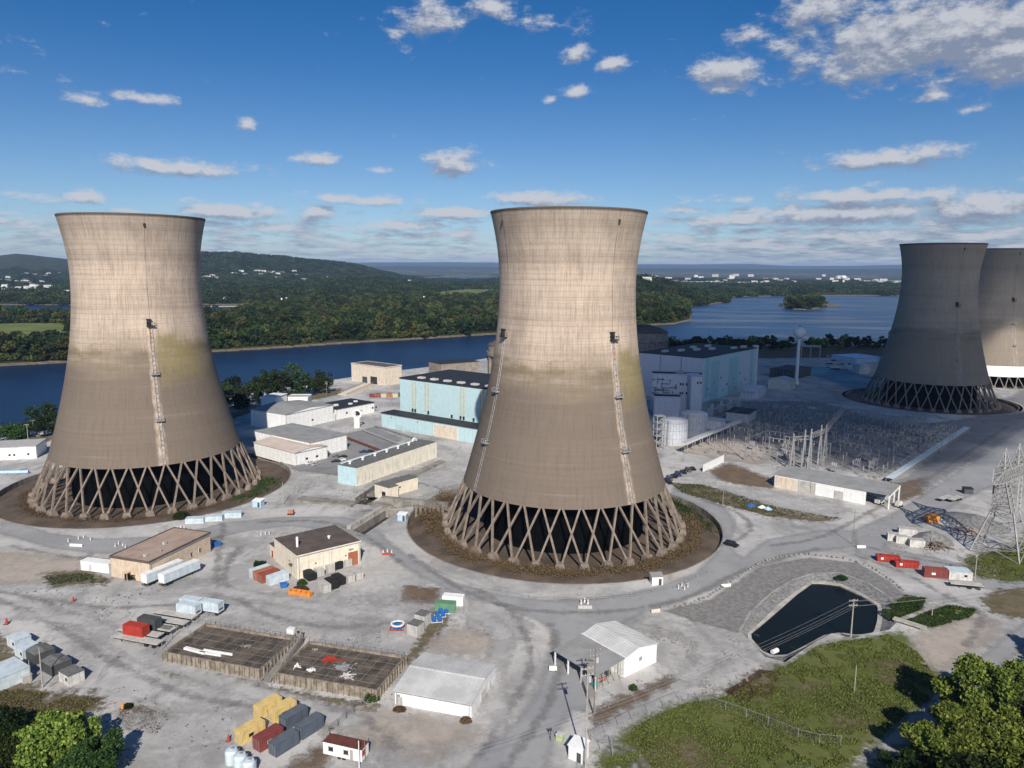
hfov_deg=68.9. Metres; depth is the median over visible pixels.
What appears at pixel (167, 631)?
flatbed trailer
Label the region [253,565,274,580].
shipping container
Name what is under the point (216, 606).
box body
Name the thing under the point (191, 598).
box body
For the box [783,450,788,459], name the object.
circuit breaker
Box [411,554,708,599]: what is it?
basin fence
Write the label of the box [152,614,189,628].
flatbed trailer
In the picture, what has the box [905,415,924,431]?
busbar stand
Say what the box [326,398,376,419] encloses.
black roof office
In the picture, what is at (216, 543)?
dumpster
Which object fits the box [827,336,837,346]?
tree
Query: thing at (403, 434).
pipe run
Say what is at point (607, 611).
tyre track
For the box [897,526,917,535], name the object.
shipping container
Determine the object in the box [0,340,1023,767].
ground
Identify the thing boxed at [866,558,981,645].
tyre track
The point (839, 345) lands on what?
tree
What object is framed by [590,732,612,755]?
chain link fence
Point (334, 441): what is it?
long white hall
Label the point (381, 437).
pipe run
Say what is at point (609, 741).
farm track
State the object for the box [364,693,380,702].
bush
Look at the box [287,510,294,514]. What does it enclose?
orange pump
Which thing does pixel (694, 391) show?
white side block
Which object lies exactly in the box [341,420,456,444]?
security fence
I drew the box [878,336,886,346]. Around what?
tree
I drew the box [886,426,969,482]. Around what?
covered walkway
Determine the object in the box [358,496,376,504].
canal bed
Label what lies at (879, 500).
machine
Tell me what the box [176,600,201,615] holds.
box body
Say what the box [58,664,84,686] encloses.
storage shed
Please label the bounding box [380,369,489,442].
aqua turbine hall
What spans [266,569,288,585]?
shipping container
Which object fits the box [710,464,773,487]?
earth yard
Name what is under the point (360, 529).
canal wall
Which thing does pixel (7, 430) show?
tree
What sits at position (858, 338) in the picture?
tree
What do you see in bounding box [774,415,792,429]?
busbar stand
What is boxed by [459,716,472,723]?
bush
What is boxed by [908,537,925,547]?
shipping container
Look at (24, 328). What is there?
field
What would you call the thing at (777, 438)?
busbar stand
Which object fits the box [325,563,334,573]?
storage box
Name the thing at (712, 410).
transformer
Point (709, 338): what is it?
tree
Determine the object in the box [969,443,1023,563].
lattice pylon
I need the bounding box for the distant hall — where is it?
[831,353,880,362]
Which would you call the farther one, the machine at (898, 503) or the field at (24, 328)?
the field at (24, 328)
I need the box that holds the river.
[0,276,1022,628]
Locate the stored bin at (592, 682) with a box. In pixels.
[591,677,599,687]
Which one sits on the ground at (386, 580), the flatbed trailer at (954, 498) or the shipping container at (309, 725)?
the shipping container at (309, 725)
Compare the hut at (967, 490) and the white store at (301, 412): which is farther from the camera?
the white store at (301, 412)
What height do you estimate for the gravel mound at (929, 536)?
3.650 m
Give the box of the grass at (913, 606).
[881,594,925,620]
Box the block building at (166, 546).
[109,527,210,581]
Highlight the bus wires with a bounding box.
[678,396,958,462]
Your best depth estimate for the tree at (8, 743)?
136.57 m
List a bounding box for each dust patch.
[31,596,118,652]
[85,701,324,767]
[199,594,430,634]
[361,467,464,498]
[466,597,532,639]
[675,435,769,463]
[699,629,771,687]
[717,486,851,514]
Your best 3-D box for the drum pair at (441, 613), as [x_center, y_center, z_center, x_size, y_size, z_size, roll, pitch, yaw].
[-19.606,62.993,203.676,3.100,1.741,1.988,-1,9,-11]
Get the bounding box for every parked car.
[665,478,672,483]
[724,539,738,547]
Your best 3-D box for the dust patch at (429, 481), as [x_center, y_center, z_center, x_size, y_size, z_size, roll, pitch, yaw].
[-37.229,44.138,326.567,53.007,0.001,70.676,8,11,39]
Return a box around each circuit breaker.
[749,441,754,449]
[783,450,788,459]
[831,462,836,471]
[854,458,860,467]
[864,452,869,461]
[872,457,877,466]
[908,446,913,455]
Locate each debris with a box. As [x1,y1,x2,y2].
[6,588,488,748]
[280,409,446,511]
[603,625,748,714]
[686,478,851,524]
[869,484,1023,584]
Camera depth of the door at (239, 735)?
148.12 m
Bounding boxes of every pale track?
[11,610,364,730]
[202,584,413,621]
[471,611,514,726]
[639,614,718,685]
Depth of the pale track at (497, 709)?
180.07 m
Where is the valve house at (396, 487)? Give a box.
[374,474,417,497]
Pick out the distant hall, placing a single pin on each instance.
(858, 358)
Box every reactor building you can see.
[487,340,495,373]
[636,324,668,351]
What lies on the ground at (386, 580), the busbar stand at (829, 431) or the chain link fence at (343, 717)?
the chain link fence at (343, 717)
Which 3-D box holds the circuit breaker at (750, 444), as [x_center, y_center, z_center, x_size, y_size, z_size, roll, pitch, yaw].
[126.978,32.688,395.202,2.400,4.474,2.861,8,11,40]
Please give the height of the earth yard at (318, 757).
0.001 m
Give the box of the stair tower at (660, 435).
[653,414,665,448]
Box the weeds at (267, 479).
[225,475,285,502]
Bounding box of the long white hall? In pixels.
[254,423,346,453]
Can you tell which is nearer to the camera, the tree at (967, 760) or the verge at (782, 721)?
the tree at (967, 760)
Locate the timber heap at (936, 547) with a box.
[919,539,958,551]
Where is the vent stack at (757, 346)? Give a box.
[753,345,758,384]
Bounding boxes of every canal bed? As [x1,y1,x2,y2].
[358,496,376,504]
[361,517,388,534]
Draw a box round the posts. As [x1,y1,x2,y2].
[708,417,929,478]
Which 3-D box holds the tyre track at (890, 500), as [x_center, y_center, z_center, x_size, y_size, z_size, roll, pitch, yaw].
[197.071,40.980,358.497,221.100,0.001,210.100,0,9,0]
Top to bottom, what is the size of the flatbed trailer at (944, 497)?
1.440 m
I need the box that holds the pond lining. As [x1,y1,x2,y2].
[747,581,881,661]
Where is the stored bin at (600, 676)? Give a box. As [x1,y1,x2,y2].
[597,673,605,682]
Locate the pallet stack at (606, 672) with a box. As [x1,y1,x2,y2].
[601,668,610,677]
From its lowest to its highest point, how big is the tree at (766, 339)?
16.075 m
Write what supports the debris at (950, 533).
on the ground at (386, 580)
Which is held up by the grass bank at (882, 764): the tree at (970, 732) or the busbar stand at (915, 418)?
the tree at (970, 732)
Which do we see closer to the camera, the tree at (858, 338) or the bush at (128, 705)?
the bush at (128, 705)
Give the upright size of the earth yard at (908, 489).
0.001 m
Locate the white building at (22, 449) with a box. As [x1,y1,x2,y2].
[0,438,46,459]
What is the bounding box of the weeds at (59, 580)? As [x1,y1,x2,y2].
[44,573,105,584]
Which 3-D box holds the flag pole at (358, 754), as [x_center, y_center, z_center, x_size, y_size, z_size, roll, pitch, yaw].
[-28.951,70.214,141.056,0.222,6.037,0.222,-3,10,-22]
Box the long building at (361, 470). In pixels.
[338,438,436,485]
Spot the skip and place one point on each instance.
(931, 518)
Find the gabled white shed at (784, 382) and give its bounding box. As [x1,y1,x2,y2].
[768,376,795,389]
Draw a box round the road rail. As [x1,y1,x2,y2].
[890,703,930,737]
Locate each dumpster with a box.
[212,540,220,546]
[280,581,286,587]
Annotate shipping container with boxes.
[122,620,149,637]
[137,614,161,629]
[234,716,265,745]
[249,563,270,578]
[252,723,283,752]
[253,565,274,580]
[253,693,281,718]
[257,568,280,583]
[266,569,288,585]
[267,696,296,722]
[268,727,299,757]
[278,703,307,730]
[294,711,323,739]
[435,599,455,612]
[442,592,464,605]
[886,531,898,540]
[895,534,907,543]
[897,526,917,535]
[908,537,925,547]
[921,566,948,578]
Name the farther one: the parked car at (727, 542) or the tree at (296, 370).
the tree at (296, 370)
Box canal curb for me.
[347,505,384,529]
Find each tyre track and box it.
[24,595,397,748]
[46,535,222,607]
[47,621,237,705]
[223,553,434,626]
[410,554,777,612]
[479,591,531,737]
[516,632,560,749]
[777,428,1003,544]
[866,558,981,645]
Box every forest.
[0,251,900,305]
[0,291,828,360]
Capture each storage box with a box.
[303,569,316,581]
[313,566,324,577]
[317,579,330,593]
[324,576,338,589]
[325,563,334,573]
[331,572,345,585]
[335,561,342,569]
[341,570,354,583]
[344,558,351,567]
[349,567,363,580]
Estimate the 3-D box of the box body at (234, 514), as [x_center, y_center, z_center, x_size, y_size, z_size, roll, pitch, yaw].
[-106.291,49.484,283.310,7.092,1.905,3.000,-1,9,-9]
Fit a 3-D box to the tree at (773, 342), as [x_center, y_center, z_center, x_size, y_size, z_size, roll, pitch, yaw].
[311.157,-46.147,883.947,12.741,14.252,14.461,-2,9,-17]
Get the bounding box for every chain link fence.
[161,615,207,646]
[326,693,366,736]
[590,691,841,744]
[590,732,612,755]
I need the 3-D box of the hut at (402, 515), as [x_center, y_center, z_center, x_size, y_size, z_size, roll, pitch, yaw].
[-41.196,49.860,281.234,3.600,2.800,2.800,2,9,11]
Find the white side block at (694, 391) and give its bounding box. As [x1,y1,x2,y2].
[686,373,702,410]
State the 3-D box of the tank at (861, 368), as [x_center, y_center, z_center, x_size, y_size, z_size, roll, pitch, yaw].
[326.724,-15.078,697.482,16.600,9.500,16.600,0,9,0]
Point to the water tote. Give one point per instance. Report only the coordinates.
(552, 668)
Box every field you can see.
[0,323,68,336]
[437,289,493,294]
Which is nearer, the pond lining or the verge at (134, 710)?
the verge at (134, 710)
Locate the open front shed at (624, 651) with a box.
[553,621,658,690]
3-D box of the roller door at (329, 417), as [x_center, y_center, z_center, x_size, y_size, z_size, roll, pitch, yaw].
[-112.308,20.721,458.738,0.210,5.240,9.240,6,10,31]
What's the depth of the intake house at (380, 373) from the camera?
610.12 m
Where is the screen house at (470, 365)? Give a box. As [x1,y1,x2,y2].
[428,359,479,372]
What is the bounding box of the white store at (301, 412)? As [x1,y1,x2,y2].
[250,400,334,427]
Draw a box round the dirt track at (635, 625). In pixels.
[587,619,700,737]
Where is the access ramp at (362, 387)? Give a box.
[338,382,372,394]
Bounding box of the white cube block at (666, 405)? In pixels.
[653,393,681,417]
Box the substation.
[705,400,935,472]
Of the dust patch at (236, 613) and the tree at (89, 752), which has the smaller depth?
the tree at (89, 752)
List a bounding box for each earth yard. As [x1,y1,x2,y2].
[0,553,85,584]
[288,748,328,767]
[321,709,477,761]
[403,585,439,603]
[424,628,494,656]
[589,677,680,724]
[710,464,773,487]
[895,478,924,500]
[909,617,997,667]
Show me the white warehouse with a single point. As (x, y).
(445, 684)
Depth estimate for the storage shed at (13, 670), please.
169.38 m
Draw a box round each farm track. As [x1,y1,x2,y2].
[598,739,643,764]
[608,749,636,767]
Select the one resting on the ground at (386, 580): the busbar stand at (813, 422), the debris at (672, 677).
the debris at (672, 677)
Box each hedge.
[124,574,135,579]
[253,560,266,566]
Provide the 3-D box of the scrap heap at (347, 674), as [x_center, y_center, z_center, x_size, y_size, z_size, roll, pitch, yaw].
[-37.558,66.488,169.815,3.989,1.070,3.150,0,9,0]
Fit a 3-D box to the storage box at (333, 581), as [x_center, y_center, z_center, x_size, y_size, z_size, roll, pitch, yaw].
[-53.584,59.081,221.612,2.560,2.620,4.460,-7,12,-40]
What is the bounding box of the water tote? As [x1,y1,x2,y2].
[549,666,556,671]
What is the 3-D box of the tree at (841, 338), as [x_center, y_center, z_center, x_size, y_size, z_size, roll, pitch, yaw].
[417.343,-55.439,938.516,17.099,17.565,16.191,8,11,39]
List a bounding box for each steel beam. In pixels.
[183,646,206,654]
[203,648,232,655]
[205,652,221,656]
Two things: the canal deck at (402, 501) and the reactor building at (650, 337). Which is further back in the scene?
the reactor building at (650, 337)
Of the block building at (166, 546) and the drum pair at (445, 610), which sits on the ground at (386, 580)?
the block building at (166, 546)
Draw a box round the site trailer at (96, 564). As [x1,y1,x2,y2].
[80,557,110,572]
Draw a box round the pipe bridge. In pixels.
[682,419,740,453]
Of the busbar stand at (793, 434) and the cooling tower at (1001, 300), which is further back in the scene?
the cooling tower at (1001, 300)
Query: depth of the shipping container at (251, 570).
228.55 m
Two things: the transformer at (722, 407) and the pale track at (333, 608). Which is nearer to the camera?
the pale track at (333, 608)
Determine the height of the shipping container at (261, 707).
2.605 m
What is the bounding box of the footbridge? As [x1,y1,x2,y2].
[892,616,926,630]
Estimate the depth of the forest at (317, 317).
1180.21 m
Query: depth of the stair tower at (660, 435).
394.23 m
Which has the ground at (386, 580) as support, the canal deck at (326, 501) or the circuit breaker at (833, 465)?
the canal deck at (326, 501)
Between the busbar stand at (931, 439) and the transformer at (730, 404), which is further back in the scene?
the transformer at (730, 404)
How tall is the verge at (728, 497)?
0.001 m
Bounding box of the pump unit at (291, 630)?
[286,626,302,636]
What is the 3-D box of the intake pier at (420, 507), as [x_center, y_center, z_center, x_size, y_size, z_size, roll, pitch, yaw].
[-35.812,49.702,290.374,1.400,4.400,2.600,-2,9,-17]
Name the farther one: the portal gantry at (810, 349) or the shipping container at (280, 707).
the portal gantry at (810, 349)
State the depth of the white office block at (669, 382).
493.63 m
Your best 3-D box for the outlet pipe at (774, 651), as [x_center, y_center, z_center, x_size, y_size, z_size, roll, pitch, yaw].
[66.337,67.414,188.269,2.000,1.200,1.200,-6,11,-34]
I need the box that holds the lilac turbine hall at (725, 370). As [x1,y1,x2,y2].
[639,343,756,401]
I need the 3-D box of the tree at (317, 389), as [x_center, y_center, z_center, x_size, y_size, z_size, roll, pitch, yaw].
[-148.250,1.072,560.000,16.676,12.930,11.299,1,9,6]
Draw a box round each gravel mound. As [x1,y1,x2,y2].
[912,530,954,546]
[942,511,1010,532]
[954,526,982,534]
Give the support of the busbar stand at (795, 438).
on the substation
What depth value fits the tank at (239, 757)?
140.56 m
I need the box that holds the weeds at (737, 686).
[725,669,779,701]
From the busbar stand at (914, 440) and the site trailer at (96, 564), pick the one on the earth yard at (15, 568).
the site trailer at (96, 564)
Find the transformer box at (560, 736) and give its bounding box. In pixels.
[556,731,564,741]
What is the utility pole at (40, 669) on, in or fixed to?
on the verge at (91, 708)
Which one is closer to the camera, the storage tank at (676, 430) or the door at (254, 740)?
the door at (254, 740)
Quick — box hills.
[0,254,901,365]
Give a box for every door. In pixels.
[234,730,237,742]
[238,733,240,743]
[252,737,255,749]
[253,706,256,716]
[256,739,259,751]
[268,710,270,720]
[268,742,271,754]
[271,711,274,722]
[272,744,275,756]
[282,718,285,729]
[298,727,301,738]
[324,412,334,422]
[347,550,358,564]
[397,697,402,705]
[481,686,485,702]
[576,753,580,763]
[834,490,842,499]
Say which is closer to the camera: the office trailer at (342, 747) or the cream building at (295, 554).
the office trailer at (342, 747)
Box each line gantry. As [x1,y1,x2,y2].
[790,433,794,465]
[801,430,805,467]
[807,429,812,468]
[817,425,822,464]
[822,424,827,461]
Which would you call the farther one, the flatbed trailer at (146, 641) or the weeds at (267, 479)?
the weeds at (267, 479)
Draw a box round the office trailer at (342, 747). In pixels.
[323,733,368,761]
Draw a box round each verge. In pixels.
[0,636,27,662]
[0,680,105,725]
[18,434,51,440]
[41,570,110,587]
[107,701,166,726]
[159,670,380,711]
[231,388,341,417]
[407,609,448,663]
[619,733,734,767]
[673,483,836,522]
[714,670,784,701]
[742,707,805,734]
[752,345,884,357]
[787,679,837,698]
[824,699,878,732]
[867,659,912,685]
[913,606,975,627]
[965,535,1023,583]
[980,588,1023,617]
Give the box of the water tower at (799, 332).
[793,326,805,383]
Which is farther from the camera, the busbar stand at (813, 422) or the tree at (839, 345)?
the tree at (839, 345)
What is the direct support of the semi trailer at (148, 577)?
on the ground at (386, 580)
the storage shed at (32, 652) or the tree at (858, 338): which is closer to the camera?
the storage shed at (32, 652)
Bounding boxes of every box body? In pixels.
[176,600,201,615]
[179,595,203,601]
[185,516,204,523]
[199,597,223,615]
[204,514,223,521]
[222,510,242,517]
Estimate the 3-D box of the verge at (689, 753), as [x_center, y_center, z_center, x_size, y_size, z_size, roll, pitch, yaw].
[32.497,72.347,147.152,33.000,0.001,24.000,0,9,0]
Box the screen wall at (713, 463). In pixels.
[702,455,723,471]
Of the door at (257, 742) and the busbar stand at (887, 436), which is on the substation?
the busbar stand at (887, 436)
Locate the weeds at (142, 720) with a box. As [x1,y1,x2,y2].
[120,704,167,732]
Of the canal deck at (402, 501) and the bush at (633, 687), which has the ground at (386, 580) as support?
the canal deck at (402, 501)
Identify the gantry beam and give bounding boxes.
[793,435,810,440]
[810,428,827,437]
[825,407,845,429]
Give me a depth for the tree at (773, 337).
917.59 m
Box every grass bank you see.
[595,632,939,767]
[850,701,1023,767]
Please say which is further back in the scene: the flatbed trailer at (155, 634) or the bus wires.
the bus wires
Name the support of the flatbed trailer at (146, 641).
on the ground at (386, 580)
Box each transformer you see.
[707,403,717,415]
[717,400,726,411]
[726,399,736,408]
[735,395,744,406]
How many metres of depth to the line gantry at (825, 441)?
371.63 m
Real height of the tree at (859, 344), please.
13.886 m
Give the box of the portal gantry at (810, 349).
[801,345,820,358]
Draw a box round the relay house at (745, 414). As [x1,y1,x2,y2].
[726,407,756,422]
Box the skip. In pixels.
[924,514,939,522]
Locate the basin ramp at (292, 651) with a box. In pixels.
[261,633,302,682]
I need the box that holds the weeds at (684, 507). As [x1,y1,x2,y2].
[653,495,719,532]
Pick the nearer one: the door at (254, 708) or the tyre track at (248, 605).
the door at (254, 708)
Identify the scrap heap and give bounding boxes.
[321,655,344,664]
[334,662,356,670]
[339,671,355,679]
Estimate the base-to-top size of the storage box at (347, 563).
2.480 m
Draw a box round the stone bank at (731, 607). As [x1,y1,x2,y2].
[667,558,903,630]
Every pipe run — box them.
[347,437,380,450]
[361,429,400,444]
[374,425,424,439]
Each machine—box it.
[874,496,884,504]
[894,500,902,507]
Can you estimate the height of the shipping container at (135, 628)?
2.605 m
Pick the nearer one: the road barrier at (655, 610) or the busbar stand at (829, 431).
the road barrier at (655, 610)
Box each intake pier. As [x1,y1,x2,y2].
[413,505,417,516]
[418,505,421,515]
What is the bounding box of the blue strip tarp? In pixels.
[0,470,28,474]
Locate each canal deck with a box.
[294,496,357,507]
[367,460,445,496]
[368,501,394,510]
[380,495,448,510]
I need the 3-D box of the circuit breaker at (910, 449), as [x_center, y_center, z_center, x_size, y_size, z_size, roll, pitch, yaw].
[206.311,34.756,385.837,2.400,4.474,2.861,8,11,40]
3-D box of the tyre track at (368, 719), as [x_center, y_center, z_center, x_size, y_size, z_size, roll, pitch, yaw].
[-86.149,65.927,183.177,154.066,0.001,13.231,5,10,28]
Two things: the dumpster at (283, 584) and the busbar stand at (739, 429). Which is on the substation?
the busbar stand at (739, 429)
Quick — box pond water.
[751,584,877,656]
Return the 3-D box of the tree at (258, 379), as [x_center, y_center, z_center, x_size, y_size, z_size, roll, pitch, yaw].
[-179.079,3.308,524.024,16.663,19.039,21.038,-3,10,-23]
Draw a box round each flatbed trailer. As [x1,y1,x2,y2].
[111,632,163,648]
[116,626,163,638]
[134,619,175,632]
[152,608,197,621]
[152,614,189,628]
[156,625,176,634]
[938,494,951,500]
[947,495,962,500]
[948,580,983,589]
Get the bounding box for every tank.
[225,746,238,765]
[233,751,247,767]
[242,757,256,767]
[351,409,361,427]
[659,416,687,445]
[679,410,707,436]
[852,363,870,373]
[875,553,900,561]
[894,559,919,568]
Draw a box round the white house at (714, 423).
[707,417,725,428]
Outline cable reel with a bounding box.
[389,620,404,630]
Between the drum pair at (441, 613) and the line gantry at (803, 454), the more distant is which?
the line gantry at (803, 454)
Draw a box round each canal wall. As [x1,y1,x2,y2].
[352,510,399,534]
[355,480,383,504]
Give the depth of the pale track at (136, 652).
175.44 m
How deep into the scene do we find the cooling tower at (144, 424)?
294.89 m
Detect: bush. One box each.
[123,702,133,709]
[172,511,190,519]
[297,578,307,585]
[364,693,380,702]
[392,705,406,712]
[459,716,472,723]
[629,683,637,690]
[834,575,847,579]
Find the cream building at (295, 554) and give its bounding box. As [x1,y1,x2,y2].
[269,525,360,578]
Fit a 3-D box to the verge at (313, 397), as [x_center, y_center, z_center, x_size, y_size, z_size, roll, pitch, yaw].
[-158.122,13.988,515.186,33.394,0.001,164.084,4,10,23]
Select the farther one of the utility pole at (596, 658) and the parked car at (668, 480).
the parked car at (668, 480)
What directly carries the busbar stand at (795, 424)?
on the substation
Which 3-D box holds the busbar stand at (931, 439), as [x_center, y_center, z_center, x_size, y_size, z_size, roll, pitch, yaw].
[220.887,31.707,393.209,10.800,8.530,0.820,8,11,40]
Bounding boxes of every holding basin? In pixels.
[161,620,297,679]
[273,638,406,699]
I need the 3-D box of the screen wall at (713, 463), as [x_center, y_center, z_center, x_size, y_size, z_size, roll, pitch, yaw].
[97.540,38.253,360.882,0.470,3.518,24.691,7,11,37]
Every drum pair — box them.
[431,615,442,622]
[434,611,445,617]
[438,608,449,613]
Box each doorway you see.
[362,376,366,382]
[370,376,376,383]
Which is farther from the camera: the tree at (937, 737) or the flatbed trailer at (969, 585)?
the flatbed trailer at (969, 585)
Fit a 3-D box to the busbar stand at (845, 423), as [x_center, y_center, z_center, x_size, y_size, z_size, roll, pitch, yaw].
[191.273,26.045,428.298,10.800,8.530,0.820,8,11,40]
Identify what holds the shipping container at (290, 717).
on the ground at (386, 580)
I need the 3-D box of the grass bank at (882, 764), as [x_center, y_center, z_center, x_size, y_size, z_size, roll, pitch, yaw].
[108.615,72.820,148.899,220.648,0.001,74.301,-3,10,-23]
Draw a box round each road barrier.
[69,544,82,546]
[578,605,591,608]
[651,609,659,612]
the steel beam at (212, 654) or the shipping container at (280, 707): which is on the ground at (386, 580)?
the shipping container at (280, 707)
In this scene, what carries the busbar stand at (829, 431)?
on the substation
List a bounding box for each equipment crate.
[407,618,423,637]
[414,609,430,627]
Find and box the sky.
[0,0,1023,265]
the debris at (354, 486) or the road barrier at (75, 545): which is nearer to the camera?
the road barrier at (75, 545)
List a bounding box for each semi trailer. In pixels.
[140,558,182,585]
[158,558,199,585]
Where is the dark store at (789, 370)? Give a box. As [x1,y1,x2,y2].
[769,365,811,378]
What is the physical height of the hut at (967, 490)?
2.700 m
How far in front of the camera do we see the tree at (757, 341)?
888.62 m
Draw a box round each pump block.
[741,391,754,398]
[745,384,765,397]
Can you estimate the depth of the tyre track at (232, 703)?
169.94 m
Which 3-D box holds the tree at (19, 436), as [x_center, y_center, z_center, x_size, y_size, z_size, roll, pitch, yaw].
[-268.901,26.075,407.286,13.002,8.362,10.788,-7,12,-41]
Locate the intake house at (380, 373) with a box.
[351,361,401,385]
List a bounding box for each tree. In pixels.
[0,422,26,439]
[0,704,29,735]
[0,731,58,767]
[6,424,31,438]
[7,708,101,767]
[20,402,57,433]
[31,414,56,435]
[54,727,125,767]
[221,375,250,398]
[221,382,232,402]
[227,392,250,409]
[233,381,259,402]
[249,375,269,401]
[255,368,284,394]
[269,371,292,395]
[277,362,307,393]
[292,372,315,393]
[303,376,324,392]
[313,370,333,392]
[668,337,675,346]
[692,336,702,340]
[700,335,712,342]
[714,337,729,344]
[722,335,739,345]
[730,339,744,345]
[746,341,759,346]
[747,335,757,341]
[754,339,762,348]
[758,335,769,347]
[768,335,777,343]
[769,339,778,350]
[772,341,784,350]
[784,336,796,347]
[808,337,823,350]
[819,338,829,350]
[823,333,833,344]
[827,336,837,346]
[835,341,843,349]
[837,333,851,343]
[843,336,856,347]
[853,336,860,346]
[856,339,866,347]
[862,335,872,344]
[866,341,878,347]
[877,746,939,767]
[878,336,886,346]
[898,719,981,765]
[906,700,1022,767]
[930,652,1023,717]
[937,751,1010,767]
[962,703,1023,767]
[984,673,1023,724]
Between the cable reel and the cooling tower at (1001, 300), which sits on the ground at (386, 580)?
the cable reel
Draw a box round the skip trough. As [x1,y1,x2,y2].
[288,588,312,597]
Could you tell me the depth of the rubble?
219.00 m
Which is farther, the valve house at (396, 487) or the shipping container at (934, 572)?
the valve house at (396, 487)
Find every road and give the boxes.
[0,487,856,767]
[854,428,1023,591]
[859,624,1023,767]
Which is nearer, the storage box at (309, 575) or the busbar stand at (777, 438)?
the storage box at (309, 575)
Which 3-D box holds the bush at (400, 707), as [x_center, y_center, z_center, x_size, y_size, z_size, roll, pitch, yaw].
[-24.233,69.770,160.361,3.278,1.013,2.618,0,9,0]
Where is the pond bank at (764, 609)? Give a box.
[741,573,894,660]
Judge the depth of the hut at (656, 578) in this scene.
224.80 m
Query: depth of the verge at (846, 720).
158.15 m
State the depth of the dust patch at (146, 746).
151.73 m
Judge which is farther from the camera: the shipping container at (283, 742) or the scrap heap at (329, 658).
the scrap heap at (329, 658)
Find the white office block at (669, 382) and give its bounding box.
[650,371,702,411]
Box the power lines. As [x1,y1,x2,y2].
[474,581,1023,757]
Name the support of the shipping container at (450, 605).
on the ground at (386, 580)
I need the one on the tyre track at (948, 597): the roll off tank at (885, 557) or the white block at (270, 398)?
the roll off tank at (885, 557)
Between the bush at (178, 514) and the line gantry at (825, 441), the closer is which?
the bush at (178, 514)
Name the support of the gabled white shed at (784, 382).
on the ground at (386, 580)
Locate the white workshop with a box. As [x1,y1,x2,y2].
[253,436,327,465]
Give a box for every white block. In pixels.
[261,393,287,405]
[287,394,311,400]
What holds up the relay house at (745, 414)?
on the ground at (386, 580)
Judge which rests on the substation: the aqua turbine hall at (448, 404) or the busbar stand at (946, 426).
the busbar stand at (946, 426)
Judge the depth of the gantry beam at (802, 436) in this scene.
353.65 m
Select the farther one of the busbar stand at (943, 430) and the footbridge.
the busbar stand at (943, 430)
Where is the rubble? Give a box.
[293,585,308,591]
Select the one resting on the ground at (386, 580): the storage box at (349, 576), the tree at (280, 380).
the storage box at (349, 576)
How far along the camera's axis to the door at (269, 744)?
145.16 m
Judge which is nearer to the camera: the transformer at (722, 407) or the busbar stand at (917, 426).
the busbar stand at (917, 426)
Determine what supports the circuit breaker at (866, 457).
on the substation
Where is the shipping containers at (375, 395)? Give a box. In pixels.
[369,393,399,397]
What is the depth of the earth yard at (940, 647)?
192.71 m
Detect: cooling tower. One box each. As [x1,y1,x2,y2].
[0,212,290,528]
[406,206,723,583]
[845,243,1019,414]
[978,248,1023,388]
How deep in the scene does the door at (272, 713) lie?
155.24 m
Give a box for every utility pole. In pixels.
[38,648,43,687]
[581,666,593,767]
[583,659,594,701]
[590,648,600,714]
[849,599,857,637]
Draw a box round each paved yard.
[288,427,399,474]
[899,391,1023,486]
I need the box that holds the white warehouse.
[393,652,496,717]
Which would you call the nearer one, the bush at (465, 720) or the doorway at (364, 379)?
the bush at (465, 720)
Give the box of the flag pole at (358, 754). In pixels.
[358,740,359,767]
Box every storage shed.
[0,657,28,690]
[6,630,30,648]
[14,639,37,660]
[26,642,54,664]
[41,653,71,676]
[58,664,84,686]
[774,465,900,508]
[944,566,973,580]
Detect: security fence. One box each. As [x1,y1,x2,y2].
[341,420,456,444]
[344,422,447,447]
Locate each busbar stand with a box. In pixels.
[725,440,745,456]
[730,425,748,442]
[765,430,784,447]
[766,424,784,433]
[768,437,788,452]
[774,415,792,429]
[782,397,797,410]
[783,429,803,447]
[784,436,804,453]
[785,422,804,435]
[809,420,828,436]
[809,440,831,458]
[812,418,831,434]
[816,429,837,446]
[835,421,855,437]
[839,441,862,460]
[843,433,864,451]
[844,424,863,441]
[863,415,882,424]
[876,432,897,446]
[878,429,899,442]
[892,442,916,458]
[899,427,921,444]
[903,435,925,451]
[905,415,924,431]
[906,423,927,436]
[919,435,942,451]
[929,428,951,445]
[932,426,954,442]
[935,423,957,440]
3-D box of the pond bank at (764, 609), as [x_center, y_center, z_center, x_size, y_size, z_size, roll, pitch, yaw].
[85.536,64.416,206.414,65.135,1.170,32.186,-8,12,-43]
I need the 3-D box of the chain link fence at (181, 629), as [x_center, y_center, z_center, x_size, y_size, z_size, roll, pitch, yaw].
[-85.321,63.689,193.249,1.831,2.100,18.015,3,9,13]
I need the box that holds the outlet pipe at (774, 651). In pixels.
[770,648,778,654]
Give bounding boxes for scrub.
[10,488,255,523]
[413,487,457,527]
[420,512,708,579]
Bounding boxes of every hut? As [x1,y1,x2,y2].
[20,672,32,683]
[252,498,264,506]
[397,511,407,520]
[567,734,589,763]
[649,572,663,584]
[961,486,973,493]
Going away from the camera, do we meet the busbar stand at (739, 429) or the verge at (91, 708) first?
the verge at (91, 708)

